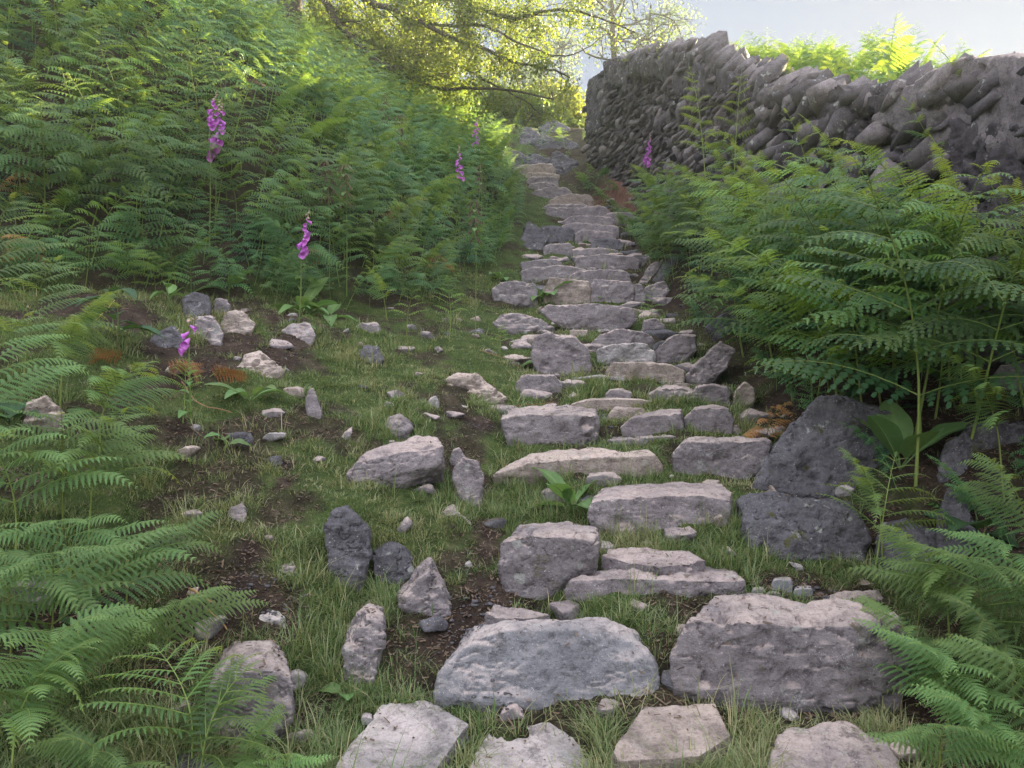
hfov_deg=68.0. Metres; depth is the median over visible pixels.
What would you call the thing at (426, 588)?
loose stone
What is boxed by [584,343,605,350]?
packing stone
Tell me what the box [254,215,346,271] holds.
bracken
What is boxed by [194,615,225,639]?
bedded stone
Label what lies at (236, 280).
rosette plant
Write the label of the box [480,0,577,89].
ash tree
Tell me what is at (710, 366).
step stone
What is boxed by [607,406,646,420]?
packing stone
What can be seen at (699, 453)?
step stone
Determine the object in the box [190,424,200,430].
bedded stone
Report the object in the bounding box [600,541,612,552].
bedded stone
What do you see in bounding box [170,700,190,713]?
bedded stone
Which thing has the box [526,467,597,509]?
rosette plant
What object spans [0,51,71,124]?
bracken
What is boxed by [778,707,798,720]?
bedded stone
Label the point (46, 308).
bracken
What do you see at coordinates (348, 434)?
loose stone
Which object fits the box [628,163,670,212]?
bracken
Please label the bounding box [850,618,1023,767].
bracken
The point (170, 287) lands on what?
rosette plant
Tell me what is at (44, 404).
loose stone
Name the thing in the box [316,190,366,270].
bracken
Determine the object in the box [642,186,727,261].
bracken
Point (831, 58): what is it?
bracken
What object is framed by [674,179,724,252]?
bracken
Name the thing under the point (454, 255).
bracken
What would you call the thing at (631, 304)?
packing stone
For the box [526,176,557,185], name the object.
step stone
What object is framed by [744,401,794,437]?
dead fern
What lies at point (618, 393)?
step stone
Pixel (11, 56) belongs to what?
bracken
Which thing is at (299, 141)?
bracken
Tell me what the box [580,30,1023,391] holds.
dry stone wall
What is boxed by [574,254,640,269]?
step stone
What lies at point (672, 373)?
step stone
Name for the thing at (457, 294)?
bracken
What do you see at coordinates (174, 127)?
bracken
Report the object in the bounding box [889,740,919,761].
bedded stone
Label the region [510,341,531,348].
packing stone
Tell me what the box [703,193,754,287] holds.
bracken
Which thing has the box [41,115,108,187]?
bracken
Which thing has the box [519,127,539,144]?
outcrop rock
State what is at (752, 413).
packing stone
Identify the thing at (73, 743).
bracken
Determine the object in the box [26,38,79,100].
bracken
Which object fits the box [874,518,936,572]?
rock
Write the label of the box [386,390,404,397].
bedded stone
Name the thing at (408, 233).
bracken
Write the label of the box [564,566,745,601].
step stone
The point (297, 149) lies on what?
bracken
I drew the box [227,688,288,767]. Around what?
bracken
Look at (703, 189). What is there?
bracken
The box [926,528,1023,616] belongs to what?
bracken
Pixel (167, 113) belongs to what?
bracken
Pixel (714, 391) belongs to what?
step stone
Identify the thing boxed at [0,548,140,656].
bracken
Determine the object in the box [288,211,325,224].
dead fern
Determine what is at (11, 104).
bracken
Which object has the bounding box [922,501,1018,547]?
rosette plant
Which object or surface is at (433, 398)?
loose stone
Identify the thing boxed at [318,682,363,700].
rosette plant
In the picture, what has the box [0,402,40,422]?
rosette plant
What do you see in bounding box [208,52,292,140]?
bracken
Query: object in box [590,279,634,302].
step stone
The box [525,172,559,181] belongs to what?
step stone
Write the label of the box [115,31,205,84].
bracken
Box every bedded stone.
[164,753,216,767]
[165,365,184,374]
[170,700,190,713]
[177,445,200,459]
[181,509,201,518]
[187,587,198,595]
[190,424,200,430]
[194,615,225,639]
[261,408,284,417]
[262,432,285,441]
[264,535,274,541]
[268,339,294,349]
[268,455,282,464]
[284,386,304,398]
[288,729,312,743]
[290,669,307,689]
[313,456,325,461]
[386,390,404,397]
[397,516,412,532]
[398,346,414,351]
[407,324,416,328]
[414,484,435,493]
[418,616,447,631]
[420,331,434,338]
[424,412,439,420]
[434,346,443,352]
[446,411,464,418]
[468,328,483,333]
[484,517,506,527]
[500,703,524,721]
[549,600,579,619]
[580,495,593,501]
[596,698,619,717]
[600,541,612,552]
[631,599,647,610]
[661,669,672,690]
[666,313,677,317]
[675,624,684,632]
[702,479,719,483]
[713,514,725,526]
[732,425,741,434]
[767,485,775,492]
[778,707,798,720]
[789,562,804,570]
[835,485,854,496]
[851,552,865,561]
[860,579,872,585]
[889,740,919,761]
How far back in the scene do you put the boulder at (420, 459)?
4.29 m
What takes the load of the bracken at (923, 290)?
on the ground at (294, 504)
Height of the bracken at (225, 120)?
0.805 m
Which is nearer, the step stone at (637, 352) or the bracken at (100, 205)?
the bracken at (100, 205)
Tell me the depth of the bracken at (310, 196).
7.48 m
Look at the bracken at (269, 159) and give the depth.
7.80 m
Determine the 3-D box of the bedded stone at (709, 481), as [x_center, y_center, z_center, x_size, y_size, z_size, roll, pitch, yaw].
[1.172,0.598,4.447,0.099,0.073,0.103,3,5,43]
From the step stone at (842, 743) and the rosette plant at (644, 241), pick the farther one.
the rosette plant at (644, 241)
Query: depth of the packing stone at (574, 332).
8.20 m
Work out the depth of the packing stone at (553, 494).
4.41 m
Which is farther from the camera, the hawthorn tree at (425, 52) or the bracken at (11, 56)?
the hawthorn tree at (425, 52)
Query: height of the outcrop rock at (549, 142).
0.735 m
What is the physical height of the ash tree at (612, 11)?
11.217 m
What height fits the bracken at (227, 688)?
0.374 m
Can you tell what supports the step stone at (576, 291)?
on the ground at (294, 504)
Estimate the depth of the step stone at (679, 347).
7.16 m
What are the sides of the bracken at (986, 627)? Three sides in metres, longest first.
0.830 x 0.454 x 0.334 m
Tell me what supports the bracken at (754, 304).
on the ground at (294, 504)
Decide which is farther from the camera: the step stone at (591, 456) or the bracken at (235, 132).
the bracken at (235, 132)
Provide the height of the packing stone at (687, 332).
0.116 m
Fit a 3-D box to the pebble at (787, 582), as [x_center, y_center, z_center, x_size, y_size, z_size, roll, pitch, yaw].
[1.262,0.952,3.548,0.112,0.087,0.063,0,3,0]
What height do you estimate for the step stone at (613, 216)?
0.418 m
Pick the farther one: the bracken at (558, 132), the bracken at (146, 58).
the bracken at (558, 132)
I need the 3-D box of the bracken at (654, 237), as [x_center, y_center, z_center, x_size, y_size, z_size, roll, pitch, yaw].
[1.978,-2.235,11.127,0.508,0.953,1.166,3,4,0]
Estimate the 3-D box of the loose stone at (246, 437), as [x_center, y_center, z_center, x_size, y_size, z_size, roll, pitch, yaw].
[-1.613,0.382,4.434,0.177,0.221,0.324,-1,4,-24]
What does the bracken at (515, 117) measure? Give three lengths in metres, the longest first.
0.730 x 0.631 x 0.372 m
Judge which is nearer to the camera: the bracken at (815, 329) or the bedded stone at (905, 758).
the bedded stone at (905, 758)
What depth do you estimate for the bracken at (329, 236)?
7.61 m
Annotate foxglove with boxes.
[171,314,196,423]
[199,92,224,246]
[206,98,225,235]
[295,210,316,328]
[452,145,467,263]
[472,116,479,203]
[634,133,651,230]
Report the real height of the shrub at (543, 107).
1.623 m
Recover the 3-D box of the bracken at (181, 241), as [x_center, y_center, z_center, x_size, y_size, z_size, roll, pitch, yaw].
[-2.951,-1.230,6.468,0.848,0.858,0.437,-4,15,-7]
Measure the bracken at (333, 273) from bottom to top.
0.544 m
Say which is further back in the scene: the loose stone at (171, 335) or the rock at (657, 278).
the rock at (657, 278)
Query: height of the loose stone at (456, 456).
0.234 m
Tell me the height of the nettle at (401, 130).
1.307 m
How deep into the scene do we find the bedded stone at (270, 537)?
3.65 m
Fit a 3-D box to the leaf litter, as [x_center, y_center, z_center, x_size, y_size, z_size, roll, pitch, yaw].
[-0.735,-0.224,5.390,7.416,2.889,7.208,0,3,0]
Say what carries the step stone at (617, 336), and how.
on the ground at (294, 504)
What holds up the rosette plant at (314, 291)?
on the ground at (294, 504)
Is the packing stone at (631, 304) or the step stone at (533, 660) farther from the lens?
the packing stone at (631, 304)
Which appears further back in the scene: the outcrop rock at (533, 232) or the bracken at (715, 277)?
the outcrop rock at (533, 232)
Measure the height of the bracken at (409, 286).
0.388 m
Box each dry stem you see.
[181,381,231,412]
[188,588,211,602]
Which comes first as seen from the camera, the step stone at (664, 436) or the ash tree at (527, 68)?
the step stone at (664, 436)
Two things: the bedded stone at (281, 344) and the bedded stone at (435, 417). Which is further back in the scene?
the bedded stone at (281, 344)
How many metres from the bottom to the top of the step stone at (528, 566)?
0.427 m
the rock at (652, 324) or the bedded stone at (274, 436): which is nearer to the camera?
the bedded stone at (274, 436)
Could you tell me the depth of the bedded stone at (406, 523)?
3.91 m
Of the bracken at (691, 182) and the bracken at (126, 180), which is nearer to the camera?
the bracken at (126, 180)
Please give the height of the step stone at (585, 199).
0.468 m
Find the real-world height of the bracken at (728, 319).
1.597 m
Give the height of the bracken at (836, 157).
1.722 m
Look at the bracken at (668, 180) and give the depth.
10.20 m
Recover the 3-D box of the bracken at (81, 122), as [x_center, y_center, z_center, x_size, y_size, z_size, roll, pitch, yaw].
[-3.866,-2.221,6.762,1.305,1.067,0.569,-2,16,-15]
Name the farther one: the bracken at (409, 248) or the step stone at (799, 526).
the bracken at (409, 248)
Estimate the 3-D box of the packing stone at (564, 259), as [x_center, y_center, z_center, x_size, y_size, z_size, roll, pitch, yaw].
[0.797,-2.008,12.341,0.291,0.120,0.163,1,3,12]
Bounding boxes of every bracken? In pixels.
[0,8,31,62]
[0,29,33,91]
[0,31,41,106]
[0,41,25,139]
[0,49,40,103]
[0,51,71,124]
[0,61,19,144]
[0,73,31,146]
[0,82,61,166]
[0,87,53,150]
[0,92,77,201]
[0,101,114,225]
[0,115,68,226]
[0,133,51,207]
[0,172,83,217]
[0,192,35,243]
[0,192,85,289]
[0,233,38,291]
[0,234,49,272]
[0,255,122,401]
[0,311,89,417]
[0,410,194,530]
[0,425,137,559]
[0,513,198,594]
[0,527,210,651]
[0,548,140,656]
[0,602,173,741]
[0,629,109,767]
[1,0,101,90]
[1,228,96,290]
[1,407,181,538]
[2,67,153,192]
[4,105,68,194]
[4,199,80,279]
[18,510,224,611]
[22,710,170,767]
[24,203,95,270]
[25,95,177,231]
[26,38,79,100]
[27,182,131,238]
[30,6,146,112]
[31,77,160,208]
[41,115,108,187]
[42,26,150,126]
[42,289,126,406]
[45,225,131,292]
[47,137,138,253]
[50,41,175,155]
[50,122,168,230]
[57,80,120,122]
[58,361,180,454]
[60,13,122,108]
[62,38,143,125]
[63,286,165,346]
[67,638,276,764]
[71,141,204,245]
[73,183,150,261]
[78,70,146,132]
[78,585,268,679]
[88,193,203,272]
[93,75,173,160]
[95,110,201,218]
[98,240,159,286]
[100,26,179,114]
[100,58,152,119]
[100,241,151,285]
[109,33,205,117]
[114,20,170,105]
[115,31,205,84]
[118,84,175,149]
[118,93,189,161]
[118,188,224,284]
[120,119,221,236]
[121,105,195,202]
[124,250,177,289]
[128,100,191,178]
[137,10,246,109]
[144,108,196,179]
[149,31,244,133]
[149,76,217,154]
[152,50,244,131]
[165,101,251,187]
[167,93,245,181]
[168,358,202,422]
[175,126,263,214]
[175,653,287,767]
[184,44,266,120]
[185,138,252,222]
[198,97,257,174]
[198,100,272,183]
[207,102,272,174]
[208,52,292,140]
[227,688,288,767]
[230,113,320,202]
[243,179,310,254]
[243,752,333,767]
[245,106,318,177]
[247,173,348,234]
[247,195,317,256]
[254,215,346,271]
[256,233,298,281]
[257,73,327,146]
[257,142,312,198]
[257,146,330,227]
[259,248,300,291]
[260,263,299,302]
[261,110,325,189]
[266,250,324,298]
[268,105,339,177]
[269,258,321,288]
[272,145,344,249]
[279,147,344,214]
[287,117,354,166]
[287,265,333,301]
[292,86,340,158]
[293,144,378,242]
[303,141,388,255]
[306,150,410,224]
[306,211,369,282]
[307,250,349,297]
[311,144,398,210]
[312,127,362,176]
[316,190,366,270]
[320,213,377,267]
[323,211,378,254]
[324,179,385,248]
[325,175,385,228]
[334,129,369,213]
[335,228,412,280]
[336,136,422,227]
[338,151,392,222]
[346,264,397,308]
[348,144,436,228]
[354,261,396,307]
[355,200,404,253]
[357,215,403,266]
[360,241,411,288]
[365,265,395,318]
[370,196,428,253]
[372,235,427,283]
[374,214,423,274]
[374,243,432,301]
[388,280,427,353]
[392,266,425,300]
[397,217,426,262]
[401,263,423,295]
[410,241,454,289]
[415,255,453,303]
[419,234,465,287]
[421,244,460,282]
[432,277,467,339]
[439,272,463,300]
[490,324,508,340]
[513,107,522,124]
[553,127,570,146]
[561,107,577,124]
[620,208,676,262]
[625,170,689,252]
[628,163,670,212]
[631,192,673,224]
[632,173,674,212]
[632,198,661,240]
[635,203,677,279]
[641,284,663,312]
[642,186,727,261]
[650,170,697,248]
[656,166,693,214]
[656,176,721,277]
[658,190,695,244]
[659,162,730,262]
[659,212,706,278]
[661,227,863,394]
[669,161,716,249]
[670,194,770,357]
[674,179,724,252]
[674,274,803,400]
[676,166,827,368]
[678,66,719,209]
[678,176,830,332]
[679,182,777,310]
[680,175,770,295]
[683,207,754,314]
[685,174,751,234]
[685,185,836,360]
[691,171,789,247]
[692,133,788,226]
[693,133,741,274]
[698,180,790,309]
[700,71,755,190]
[701,192,808,311]
[702,141,907,343]
[702,191,811,370]
[702,253,840,400]
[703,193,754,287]
[707,165,785,289]
[718,129,775,290]
[718,168,963,388]
[722,254,901,404]
[729,155,893,322]
[729,215,923,395]
[731,174,917,361]
[732,143,857,310]
[738,170,837,278]
[739,203,869,343]
[741,170,891,268]
[744,155,1023,486]
[750,225,972,402]
[751,200,897,377]
[770,152,1011,367]
[771,255,836,394]
[772,43,791,74]
[776,108,831,266]
[780,141,991,389]
[797,160,1023,434]
[797,203,926,346]
[801,115,866,276]
[804,178,989,354]
[805,188,1023,405]
[809,199,901,360]
[819,52,854,80]
[824,451,956,578]
[828,138,1005,403]
[838,447,893,558]
[840,197,1023,380]
[842,595,957,734]
[843,181,1023,357]
[844,542,1023,653]
[846,241,1023,419]
[848,211,1023,439]
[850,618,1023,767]
[857,723,1023,767]
[861,161,953,371]
[866,284,930,433]
[869,524,979,640]
[871,13,920,79]
[881,633,1023,730]
[886,200,997,405]
[893,177,1023,366]
[895,677,1023,767]
[900,95,944,177]
[906,570,928,630]
[926,38,970,116]
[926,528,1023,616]
[927,133,978,369]
[927,348,1011,499]
[928,584,1023,717]
[949,452,1023,542]
[956,213,1023,327]
[969,161,1023,252]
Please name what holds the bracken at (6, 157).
on the ground at (294, 504)
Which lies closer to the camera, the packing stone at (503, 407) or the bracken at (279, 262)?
the packing stone at (503, 407)
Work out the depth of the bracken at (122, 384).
3.92 m
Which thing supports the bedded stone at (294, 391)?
on the ground at (294, 504)
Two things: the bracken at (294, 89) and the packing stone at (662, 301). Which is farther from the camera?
the packing stone at (662, 301)
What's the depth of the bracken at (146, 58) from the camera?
8.14 m
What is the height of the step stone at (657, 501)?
0.340 m
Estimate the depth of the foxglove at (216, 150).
7.29 m
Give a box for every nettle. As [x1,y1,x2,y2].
[315,160,339,284]
[335,165,357,296]
[376,95,390,156]
[394,115,406,164]
[463,200,487,329]
[474,165,486,245]
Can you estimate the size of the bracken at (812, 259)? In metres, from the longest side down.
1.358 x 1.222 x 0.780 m
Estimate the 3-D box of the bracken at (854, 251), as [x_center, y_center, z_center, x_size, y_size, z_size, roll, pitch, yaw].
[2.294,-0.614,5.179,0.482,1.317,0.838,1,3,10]
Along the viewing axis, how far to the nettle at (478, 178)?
11.93 m
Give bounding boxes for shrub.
[455,73,527,124]
[485,85,567,128]
[500,77,582,127]
[520,75,586,128]
[562,113,584,128]
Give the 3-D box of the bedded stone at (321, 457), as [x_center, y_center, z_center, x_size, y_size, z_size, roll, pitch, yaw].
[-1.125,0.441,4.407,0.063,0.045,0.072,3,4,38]
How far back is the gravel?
3.33 m
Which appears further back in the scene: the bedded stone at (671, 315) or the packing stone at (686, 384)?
the bedded stone at (671, 315)
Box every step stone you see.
[336,700,468,767]
[433,617,660,712]
[470,722,587,767]
[483,604,549,624]
[491,280,537,307]
[492,313,554,334]
[492,447,663,484]
[497,521,599,599]
[500,404,599,445]
[513,163,555,173]
[516,374,562,392]
[520,259,559,269]
[520,265,584,282]
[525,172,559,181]
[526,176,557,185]
[528,182,557,189]
[532,186,571,198]
[540,303,637,330]
[541,225,573,242]
[543,204,586,209]
[543,243,571,256]
[543,277,591,304]
[545,207,580,218]
[548,193,593,205]
[562,222,619,237]
[563,215,614,224]
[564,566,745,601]
[568,269,630,283]
[571,398,651,409]
[572,247,617,256]
[572,374,624,380]
[574,206,609,215]
[574,230,615,242]
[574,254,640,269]
[587,482,732,535]
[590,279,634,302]
[591,238,623,249]
[591,329,654,347]
[596,342,656,365]
[601,547,704,575]
[604,212,634,225]
[605,361,684,384]
[605,388,631,397]
[608,434,674,445]
[612,703,730,767]
[620,409,683,436]
[632,255,649,267]
[633,284,645,301]
[648,385,692,399]
[655,334,696,364]
[669,593,912,713]
[672,436,771,478]
[684,404,734,433]
[685,341,735,385]
[691,383,730,405]
[736,491,871,561]
[767,720,899,767]
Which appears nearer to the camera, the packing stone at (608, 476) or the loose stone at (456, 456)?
the packing stone at (608, 476)
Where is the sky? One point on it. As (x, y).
(997, 26)
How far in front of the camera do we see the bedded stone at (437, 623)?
3.24 m
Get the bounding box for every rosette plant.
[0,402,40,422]
[149,281,184,304]
[194,270,256,291]
[204,383,292,400]
[204,432,251,447]
[271,277,336,313]
[309,303,359,325]
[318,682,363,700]
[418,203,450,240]
[489,270,509,280]
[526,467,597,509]
[530,281,572,300]
[643,233,664,243]
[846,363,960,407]
[852,400,967,469]
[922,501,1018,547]
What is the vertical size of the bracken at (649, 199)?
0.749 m
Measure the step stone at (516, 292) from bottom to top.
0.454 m
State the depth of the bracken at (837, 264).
4.96 m
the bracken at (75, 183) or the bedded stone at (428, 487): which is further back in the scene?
the bracken at (75, 183)
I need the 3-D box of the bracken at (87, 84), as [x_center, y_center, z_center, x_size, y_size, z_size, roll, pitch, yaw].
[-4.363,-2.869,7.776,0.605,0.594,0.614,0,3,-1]
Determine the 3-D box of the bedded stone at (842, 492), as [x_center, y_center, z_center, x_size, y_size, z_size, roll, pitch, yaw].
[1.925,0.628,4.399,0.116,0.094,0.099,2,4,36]
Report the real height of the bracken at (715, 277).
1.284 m
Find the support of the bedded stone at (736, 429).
on the ground at (294, 504)
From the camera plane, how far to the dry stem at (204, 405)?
4.67 m
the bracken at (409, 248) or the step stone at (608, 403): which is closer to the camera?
the step stone at (608, 403)
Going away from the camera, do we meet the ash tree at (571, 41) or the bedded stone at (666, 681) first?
the bedded stone at (666, 681)
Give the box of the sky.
[175,0,1023,126]
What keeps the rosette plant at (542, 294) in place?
on the ground at (294, 504)
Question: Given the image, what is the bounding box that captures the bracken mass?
[0,0,1023,549]
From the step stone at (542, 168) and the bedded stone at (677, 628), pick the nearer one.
the bedded stone at (677, 628)
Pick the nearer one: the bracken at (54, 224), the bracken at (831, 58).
the bracken at (54, 224)
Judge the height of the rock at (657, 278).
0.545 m
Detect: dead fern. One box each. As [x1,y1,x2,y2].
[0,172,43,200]
[87,347,124,364]
[165,358,205,385]
[210,365,250,383]
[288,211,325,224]
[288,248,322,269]
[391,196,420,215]
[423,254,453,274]
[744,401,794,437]
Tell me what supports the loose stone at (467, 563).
on the ground at (294, 504)
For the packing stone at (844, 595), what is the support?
on the ground at (294, 504)
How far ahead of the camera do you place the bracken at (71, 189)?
6.41 m
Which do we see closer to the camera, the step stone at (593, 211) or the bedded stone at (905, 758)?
the bedded stone at (905, 758)
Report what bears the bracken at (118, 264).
on the ground at (294, 504)
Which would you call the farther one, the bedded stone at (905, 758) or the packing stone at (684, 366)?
the packing stone at (684, 366)
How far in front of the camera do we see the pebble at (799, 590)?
3.51 m
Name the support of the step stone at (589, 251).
on the ground at (294, 504)
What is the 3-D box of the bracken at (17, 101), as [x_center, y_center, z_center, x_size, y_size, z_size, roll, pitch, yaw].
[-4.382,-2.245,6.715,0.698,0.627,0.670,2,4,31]
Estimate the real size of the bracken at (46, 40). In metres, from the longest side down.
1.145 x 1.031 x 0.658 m
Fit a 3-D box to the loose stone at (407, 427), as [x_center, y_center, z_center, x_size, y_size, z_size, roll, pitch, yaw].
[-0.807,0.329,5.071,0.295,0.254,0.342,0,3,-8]
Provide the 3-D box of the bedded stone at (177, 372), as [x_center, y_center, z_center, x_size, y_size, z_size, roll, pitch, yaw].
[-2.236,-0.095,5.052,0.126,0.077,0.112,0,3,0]
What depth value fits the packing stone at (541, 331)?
8.30 m
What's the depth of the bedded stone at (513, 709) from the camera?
2.80 m
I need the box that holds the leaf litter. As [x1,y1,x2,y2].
[0,208,1023,767]
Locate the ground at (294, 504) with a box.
[0,0,1023,767]
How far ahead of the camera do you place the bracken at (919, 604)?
3.22 m
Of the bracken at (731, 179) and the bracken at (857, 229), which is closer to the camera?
the bracken at (857, 229)
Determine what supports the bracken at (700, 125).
on the ground at (294, 504)
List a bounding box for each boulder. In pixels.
[199,640,294,741]
[346,435,444,488]
[531,332,591,374]
[752,395,891,498]
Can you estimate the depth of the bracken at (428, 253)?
8.87 m
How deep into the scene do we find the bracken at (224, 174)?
7.41 m
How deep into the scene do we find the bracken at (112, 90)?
7.70 m
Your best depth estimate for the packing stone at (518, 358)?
7.12 m
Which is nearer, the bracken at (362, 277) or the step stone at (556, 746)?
the step stone at (556, 746)
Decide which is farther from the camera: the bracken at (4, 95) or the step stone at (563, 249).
the step stone at (563, 249)
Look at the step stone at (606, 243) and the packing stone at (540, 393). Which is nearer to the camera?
the packing stone at (540, 393)
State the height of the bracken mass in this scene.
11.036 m
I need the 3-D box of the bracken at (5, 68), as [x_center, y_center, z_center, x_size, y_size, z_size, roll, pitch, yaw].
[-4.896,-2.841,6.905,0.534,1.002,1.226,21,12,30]
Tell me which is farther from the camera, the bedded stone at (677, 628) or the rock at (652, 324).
the rock at (652, 324)
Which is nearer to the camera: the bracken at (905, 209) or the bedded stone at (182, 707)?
the bedded stone at (182, 707)
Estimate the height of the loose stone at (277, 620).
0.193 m
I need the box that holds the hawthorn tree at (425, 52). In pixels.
[274,0,676,147]
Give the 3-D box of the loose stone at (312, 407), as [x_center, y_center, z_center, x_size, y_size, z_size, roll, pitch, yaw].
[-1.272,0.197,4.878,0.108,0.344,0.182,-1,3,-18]
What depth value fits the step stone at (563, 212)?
15.62 m
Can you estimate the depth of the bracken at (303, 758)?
2.26 m
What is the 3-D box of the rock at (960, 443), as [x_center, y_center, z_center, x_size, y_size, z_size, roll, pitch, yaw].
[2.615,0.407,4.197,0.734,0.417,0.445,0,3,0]
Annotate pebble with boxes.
[361,713,372,724]
[752,587,764,593]
[771,577,792,592]
[793,586,812,596]
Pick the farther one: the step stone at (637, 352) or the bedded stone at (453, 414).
the step stone at (637, 352)
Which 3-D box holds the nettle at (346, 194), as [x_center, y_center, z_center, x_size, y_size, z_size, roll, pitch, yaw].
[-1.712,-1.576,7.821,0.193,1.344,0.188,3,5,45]
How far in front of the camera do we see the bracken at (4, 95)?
6.61 m
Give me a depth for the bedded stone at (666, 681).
2.87 m
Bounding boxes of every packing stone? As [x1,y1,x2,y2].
[489,404,517,414]
[504,354,530,362]
[510,338,529,343]
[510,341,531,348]
[520,334,539,343]
[520,389,551,398]
[523,254,542,259]
[536,329,549,333]
[540,488,565,501]
[557,257,568,261]
[561,379,586,387]
[570,330,588,336]
[578,243,590,246]
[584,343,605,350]
[586,471,621,486]
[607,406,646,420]
[616,249,638,253]
[619,301,645,307]
[620,232,631,236]
[638,312,659,318]
[643,309,661,315]
[644,329,678,339]
[652,297,671,305]
[653,341,664,349]
[657,318,675,322]
[664,526,696,540]
[673,383,693,386]
[675,363,692,371]
[679,330,696,334]
[738,408,774,422]
[751,426,785,439]
[823,590,882,604]
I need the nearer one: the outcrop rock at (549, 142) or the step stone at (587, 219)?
the step stone at (587, 219)
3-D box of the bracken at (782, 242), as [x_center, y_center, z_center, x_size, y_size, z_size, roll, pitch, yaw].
[2.279,-0.762,5.389,0.759,1.425,1.742,-14,13,-43]
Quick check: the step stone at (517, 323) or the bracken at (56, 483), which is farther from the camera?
the step stone at (517, 323)
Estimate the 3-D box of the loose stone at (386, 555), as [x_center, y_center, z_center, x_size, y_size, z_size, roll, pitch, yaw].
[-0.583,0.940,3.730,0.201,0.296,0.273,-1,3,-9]
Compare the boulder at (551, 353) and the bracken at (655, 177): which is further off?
the bracken at (655, 177)
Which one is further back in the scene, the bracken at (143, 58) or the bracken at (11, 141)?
the bracken at (143, 58)
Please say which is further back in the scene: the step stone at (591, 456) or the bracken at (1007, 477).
the step stone at (591, 456)
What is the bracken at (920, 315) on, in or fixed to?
on the ground at (294, 504)
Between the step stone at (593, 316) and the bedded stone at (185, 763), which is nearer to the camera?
the bedded stone at (185, 763)
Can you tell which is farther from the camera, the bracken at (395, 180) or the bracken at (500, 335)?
the bracken at (395, 180)
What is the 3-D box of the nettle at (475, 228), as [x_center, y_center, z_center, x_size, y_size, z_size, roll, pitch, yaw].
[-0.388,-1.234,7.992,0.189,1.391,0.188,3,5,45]
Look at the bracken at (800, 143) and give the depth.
6.64 m
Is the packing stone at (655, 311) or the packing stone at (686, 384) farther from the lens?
the packing stone at (655, 311)
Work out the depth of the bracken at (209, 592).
2.84 m
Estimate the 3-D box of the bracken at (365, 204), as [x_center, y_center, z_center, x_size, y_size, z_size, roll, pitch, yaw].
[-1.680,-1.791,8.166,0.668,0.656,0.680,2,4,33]
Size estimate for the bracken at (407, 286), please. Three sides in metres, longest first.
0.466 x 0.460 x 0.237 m
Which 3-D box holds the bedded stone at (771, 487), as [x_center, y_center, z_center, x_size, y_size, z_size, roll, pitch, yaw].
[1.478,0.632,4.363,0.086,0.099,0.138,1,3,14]
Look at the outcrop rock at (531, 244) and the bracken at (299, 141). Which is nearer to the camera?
the bracken at (299, 141)
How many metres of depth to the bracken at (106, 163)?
6.76 m
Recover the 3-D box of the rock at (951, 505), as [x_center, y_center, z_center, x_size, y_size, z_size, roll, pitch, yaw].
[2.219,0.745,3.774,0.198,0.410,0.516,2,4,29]
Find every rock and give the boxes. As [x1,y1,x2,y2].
[509,150,526,164]
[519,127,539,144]
[520,222,548,246]
[523,240,543,249]
[525,154,549,164]
[534,132,558,149]
[538,119,569,132]
[548,150,578,174]
[552,135,578,149]
[638,260,662,283]
[641,318,664,331]
[644,281,669,300]
[652,257,677,283]
[705,310,738,341]
[732,382,755,407]
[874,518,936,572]
[935,488,977,562]
[936,420,1023,482]
[993,361,1023,390]
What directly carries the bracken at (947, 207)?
on the ground at (294, 504)
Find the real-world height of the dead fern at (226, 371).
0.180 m
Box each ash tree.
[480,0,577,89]
[516,2,594,107]
[558,0,677,66]
[600,0,706,54]
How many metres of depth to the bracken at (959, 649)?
2.50 m
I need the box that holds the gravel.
[222,321,844,718]
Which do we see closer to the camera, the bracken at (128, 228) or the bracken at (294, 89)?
the bracken at (128, 228)
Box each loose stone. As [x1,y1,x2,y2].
[10,579,54,609]
[21,395,64,433]
[150,326,183,347]
[182,292,211,318]
[192,315,223,345]
[213,298,230,313]
[220,310,256,334]
[227,432,253,446]
[228,501,246,521]
[237,350,284,379]
[259,610,285,627]
[279,562,294,575]
[281,322,315,344]
[305,388,322,418]
[323,505,372,590]
[341,427,352,439]
[342,603,386,684]
[358,322,381,332]
[358,345,384,365]
[372,541,413,584]
[384,414,413,438]
[397,557,451,616]
[428,396,439,407]
[443,504,470,523]
[445,372,506,404]
[449,447,464,466]
[452,457,483,506]
[465,561,471,566]
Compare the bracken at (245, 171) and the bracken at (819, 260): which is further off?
the bracken at (245, 171)
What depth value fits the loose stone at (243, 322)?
5.96 m
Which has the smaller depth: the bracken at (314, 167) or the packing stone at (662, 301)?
the bracken at (314, 167)
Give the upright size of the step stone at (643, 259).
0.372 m
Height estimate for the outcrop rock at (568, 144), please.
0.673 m
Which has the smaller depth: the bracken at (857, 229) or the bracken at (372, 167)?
the bracken at (857, 229)
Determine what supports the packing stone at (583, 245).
on the ground at (294, 504)
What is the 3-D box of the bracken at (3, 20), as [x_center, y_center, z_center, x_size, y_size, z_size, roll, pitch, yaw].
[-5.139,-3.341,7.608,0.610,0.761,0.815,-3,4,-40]
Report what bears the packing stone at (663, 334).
on the ground at (294, 504)
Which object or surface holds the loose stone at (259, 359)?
on the ground at (294, 504)
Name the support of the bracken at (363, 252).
on the ground at (294, 504)
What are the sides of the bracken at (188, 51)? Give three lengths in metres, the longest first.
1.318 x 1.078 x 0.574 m
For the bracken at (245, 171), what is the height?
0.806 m
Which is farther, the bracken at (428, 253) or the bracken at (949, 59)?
the bracken at (428, 253)
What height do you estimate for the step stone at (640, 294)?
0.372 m

